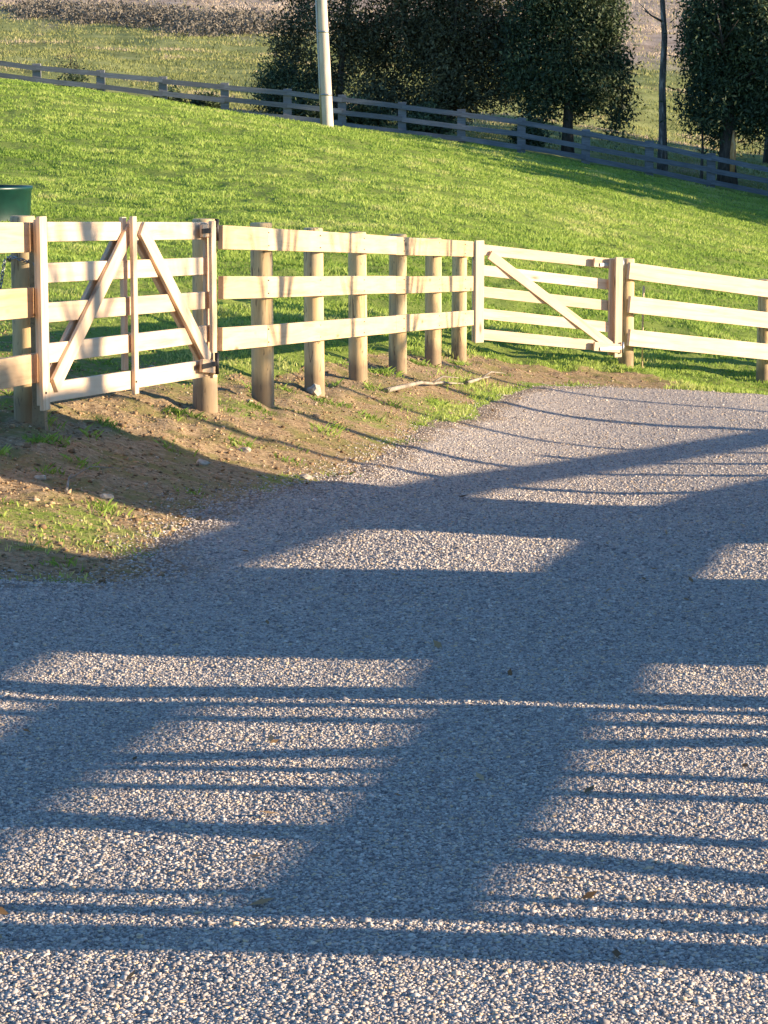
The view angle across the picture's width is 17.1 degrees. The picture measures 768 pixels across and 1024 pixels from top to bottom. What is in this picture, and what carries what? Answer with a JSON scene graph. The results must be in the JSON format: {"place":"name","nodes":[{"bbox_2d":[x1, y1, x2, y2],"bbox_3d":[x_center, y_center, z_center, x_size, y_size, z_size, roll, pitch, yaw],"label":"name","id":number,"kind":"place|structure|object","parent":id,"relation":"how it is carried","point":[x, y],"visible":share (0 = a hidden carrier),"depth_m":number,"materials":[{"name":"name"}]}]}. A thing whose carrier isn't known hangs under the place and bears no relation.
{"place":"outdoors","nodes":[
{"label":"outdoors","id":0,"kind":"place"},
{"bbox_2d":[0,381,767,1023],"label":"gravel driveway","id":1,"kind":"structure","parent":0,"point":[508,430],"depth_m":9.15,"materials":[{"name":"grey gravel"}]},
{"bbox_2d":[0,357,747,980],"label":"leaf litter","id":2,"kind":"object","parent":1,"relation":"on","point":[478,775],"visible":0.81,"depth_m":7.38,"materials":[{"name":"brown plant"}]},
{"bbox_2d":[0,0,767,583],"bbox_3d":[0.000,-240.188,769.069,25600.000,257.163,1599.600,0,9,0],"label":"ground","id":3,"kind":"structure","parent":0,"point":[362,432],"depth_m":26.65,"materials":[{"name":"green plant"}]},
{"bbox_2d":[0,185,32,221],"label":"water trough","id":4,"kind":"object","parent":3,"relation":"on","point":[15,200],"visible":0.9,"depth_m":39.44,"materials":[{"name":"green plastic"}]},
{"bbox_2d":[0,215,47,430],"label":"rail fence","id":5,"kind":"object","parent":3,"relation":"on","point":[19,371],"visible":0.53,"depth_m":14.17,"materials":[{"name":"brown wood"}]},
{"bbox_2d":[0,255,33,288],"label":"chain","id":6,"kind":"object","parent":5,"relation":"attached to","point":[8,258],"visible":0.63,"depth_m":14.40,"materials":[{"name":"metal"}]},
{"bbox_2d":[33,216,218,410],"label":"timber gate","id":7,"kind":"structure","parent":5,"relation":"attached to","point":[56,360],"depth_m":15.24,"materials":[{"name":"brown wood"}]},
{"bbox_2d":[34,475,45,480],"bbox_3d":[-1.756,-0.176,13.070,0.066,0.030,0.048,0,9,0],"label":"rock","id":8,"kind":"object","parent":3,"relation":"on","point":[41,477],"visible":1,"depth_m":13.05,"materials":[{"name":"grey stone"}]},
{"bbox_2d":[49,47,93,82],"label":"shrub","id":9,"kind":"object","parent":3,"relation":"on","point":[75,67],"visible":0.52,"depth_m":103.50,"materials":[{"name":"green plant"}]},
{"bbox_2d":[53,68,92,89],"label":"bush","id":10,"kind":"object","parent":3,"relation":"on","point":[77,78],"visible":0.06,"depth_m":102.76,"materials":[{"name":"green plant"}]},
{"bbox_2d":[65,466,112,491],"bbox_3d":[-1.499,-0.180,13.117,0.253,0.092,0.492,0,9,0],"label":"fallen branch","id":11,"kind":"object","parent":3,"relation":"on","point":[67,484],"visible":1,"depth_m":13.13,"materials":[{"name":"brown wood"}]},
{"bbox_2d":[100,494,113,499],"bbox_3d":[-1.401,-0.074,12.921,0.076,0.039,0.046,0,9,0],"label":"rock","id":12,"kind":"object","parent":3,"relation":"on","point":[107,496],"visible":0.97,"depth_m":12.91,"materials":[{"name":"white stone"}]},
{"bbox_2d":[0,0,299,36],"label":"hillside scrub","id":13,"kind":"object","parent":3,"relation":"on","point":[180,19],"visible":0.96,"depth_m":241.75,"materials":[{"name":"brown plant"}]},
{"bbox_2d":[151,84,187,103],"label":"bush","id":14,"kind":"object","parent":3,"relation":"on","point":[169,89],"visible":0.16,"depth_m":102.30,"materials":[{"name":"green plant"}]},
{"bbox_2d":[196,459,209,464],"bbox_3d":[-1.062,-0.284,14.899,0.078,0.046,0.074,3,9,20],"label":"rock","id":15,"kind":"object","parent":3,"relation":"on","point":[202,462],"visible":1,"depth_m":14.88,"materials":[{"name":"white stone"}]},
{"bbox_2d":[192,218,217,412],"bbox_3d":[-1.191,-1.165,16.965,0.171,1.548,0.164,0,9,0],"label":"gate post","id":16,"kind":"object","parent":3,"relation":"on","point":[205,394],"visible":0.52,"depth_m":16.94,"materials":[{"name":"brown wood"}]},
{"bbox_2d":[188,89,230,108],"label":"bush","id":17,"kind":"object","parent":3,"relation":"on","point":[211,104],"visible":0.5,"depth_m":102.21,"materials":[{"name":"green plant"}]},
{"bbox_2d":[237,447,250,452],"bbox_3d":[-0.865,-0.379,15.766,0.096,0.040,0.069,0,9,0],"label":"rock","id":18,"kind":"object","parent":3,"relation":"on","point":[246,449],"visible":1,"depth_m":15.74,"materials":[{"name":"white stone"}]},
{"bbox_2d":[241,50,333,114],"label":"shrub","id":19,"kind":"object","parent":3,"relation":"on","point":[269,79],"visible":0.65,"depth_m":106.62,"materials":[{"name":"green plant"}]},
{"bbox_2d":[299,474,313,478],"bbox_3d":[-0.471,-0.207,15.249,0.088,0.041,0.084,-5,10,-30],"label":"rock","id":20,"kind":"object","parent":3,"relation":"on","point":[304,476],"visible":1,"depth_m":15.21,"materials":[{"name":"white stone"}]},
{"bbox_2d":[278,89,335,119],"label":"bush","id":21,"kind":"object","parent":3,"relation":"on","point":[307,113],"visible":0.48,"depth_m":103.47,"materials":[{"name":"green plant"}]},
{"bbox_2d":[306,384,320,395],"bbox_3d":[-0.533,-0.934,19.686,0.105,0.110,0.126,7,11,38],"label":"rock","id":22,"kind":"object","parent":3,"relation":"on","point":[314,389],"visible":0.96,"depth_m":19.65,"materials":[{"name":"white stone"}]},
{"bbox_2d":[245,0,387,119],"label":"paddock tree","id":23,"kind":"object","parent":3,"relation":"on","point":[345,23],"visible":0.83,"depth_m":107.10,"materials":[{"name":"green plant"}]},
{"bbox_2d":[315,0,333,125],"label":"power pole","id":24,"kind":"object","parent":3,"relation":"on","point":[325,87],"visible":0.75,"depth_m":86.52,"materials":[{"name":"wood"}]},
{"bbox_2d":[0,320,663,583],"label":"soil clods","id":25,"kind":"object","parent":3,"relation":"on","point":[137,520],"visible":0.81,"depth_m":14.43,"materials":[{"name":"brown soil"}]},
{"bbox_2d":[217,222,473,407],"bbox_3d":[-0.163,-1.569,21.334,0.230,1.983,9.674,2,9,12],"label":"rail fence","id":26,"kind":"object","parent":3,"relation":"on","point":[262,335],"visible":0.93,"depth_m":19.95,"materials":[{"name":"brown wood"}]},
{"bbox_2d":[333,92,396,127],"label":"bush","id":27,"kind":"object","parent":3,"relation":"on","point":[364,120],"visible":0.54,"depth_m":103.70,"materials":[{"name":"green plant"}]},
{"bbox_2d":[0,78,767,580],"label":"grass","id":28,"kind":"structure","parent":3,"relation":"on","point":[584,228],"depth_m":51.03,"materials":[{"name":"green plant"}]},
{"bbox_2d":[0,0,767,190],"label":"dry grass","id":29,"kind":"structure","parent":3,"relation":"on","point":[171,57],"depth_m":166.36,"materials":[{"name":"plant"}]},
{"bbox_2d":[0,61,767,196],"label":"dark rail fence","id":30,"kind":"object","parent":3,"relation":"on","point":[287,105],"visible":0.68,"depth_m":99.02,"materials":[{"name":"grey wood"}]},
{"bbox_2d":[0,317,767,572],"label":"verge weeds","id":31,"kind":"object","parent":3,"relation":"on","point":[109,507],"visible":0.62,"depth_m":16.50,"materials":[{"name":"green plant"}]},
{"bbox_2d":[383,376,462,392],"bbox_3d":[0.426,-1.085,22.107,0.184,0.194,2.373,3,9,18],"label":"fallen branch","id":32,"kind":"object","parent":3,"relation":"on","point":[398,387],"visible":1,"depth_m":21.92,"materials":[{"name":"brown wood"}]},
{"bbox_2d":[397,98,456,134],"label":"bush","id":33,"kind":"object","parent":3,"relation":"on","point":[425,128],"visible":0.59,"depth_m":103.71,"materials":[{"name":"green plant"}]},
{"bbox_2d":[330,0,530,131],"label":"paddock tree","id":34,"kind":"object","parent":3,"relation":"on","point":[431,35],"visible":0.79,"depth_m":106.78,"materials":[{"name":"green plant"}]},
{"bbox_2d":[465,371,505,384],"bbox_3d":[0.990,-1.259,24.050,0.225,0.106,1.265,2,9,13],"label":"fallen branch","id":35,"kind":"object","parent":3,"relation":"on","point":[477,379],"visible":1,"depth_m":24.01,"materials":[{"name":"brown wood"}]},
{"bbox_2d":[507,113,551,147],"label":"bush","id":36,"kind":"object","parent":3,"relation":"on","point":[535,131],"visible":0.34,"depth_m":103.40,"materials":[{"name":"green plant"}]},
{"bbox_2d":[490,0,645,152],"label":"cypress tree","id":37,"kind":"object","parent":3,"relation":"on","point":[583,67],"visible":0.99,"depth_m":105.02,"materials":[{"name":"green plant"}]},
{"bbox_2d":[641,286,644,367],"bbox_3d":[2.904,-2.014,28.663,0.033,1.040,0.030,4,9,22],"label":"marker stake","id":38,"kind":"object","parent":3,"relation":"on","point":[643,292],"visible":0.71,"depth_m":28.64,"materials":[{"name":"white wood"}]},
{"bbox_2d":[639,0,667,170],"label":"dead tree","id":39,"kind":"object","parent":3,"relation":"on","point":[662,140],"visible":0.94,"depth_m":103.39,"materials":[{"name":"wood"}]},
{"bbox_2d":[618,258,767,382],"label":"rail fence","id":40,"kind":"object","parent":3,"relation":"on","point":[632,338],"visible":0.83,"depth_m":28.62,"materials":[{"name":"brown wood"}]},
{"bbox_2d":[472,240,623,357],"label":"timber gate","id":41,"kind":"structure","parent":40,"relation":"attached to","point":[612,343],"depth_m":27.36,"materials":[{"name":"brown wood"}]},
{"bbox_2d":[660,43,732,178],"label":"sapling","id":42,"kind":"object","parent":3,"relation":"on","point":[692,110],"visible":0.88,"depth_m":102.16,"materials":[{"name":"green plant"}]},
{"bbox_2d":[663,0,767,184],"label":"cypress tree","id":43,"kind":"object","parent":3,"relation":"on","point":[740,61],"visible":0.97,"depth_m":101.79,"materials":[{"name":"green plant"}]},
{"bbox_2d":[750,9,767,163],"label":"leafy tree","id":44,"kind":"object","parent":3,"relation":"on","point":[765,156],"depth_m":124.94,"materials":[{"name":"green plant"}]}
]}

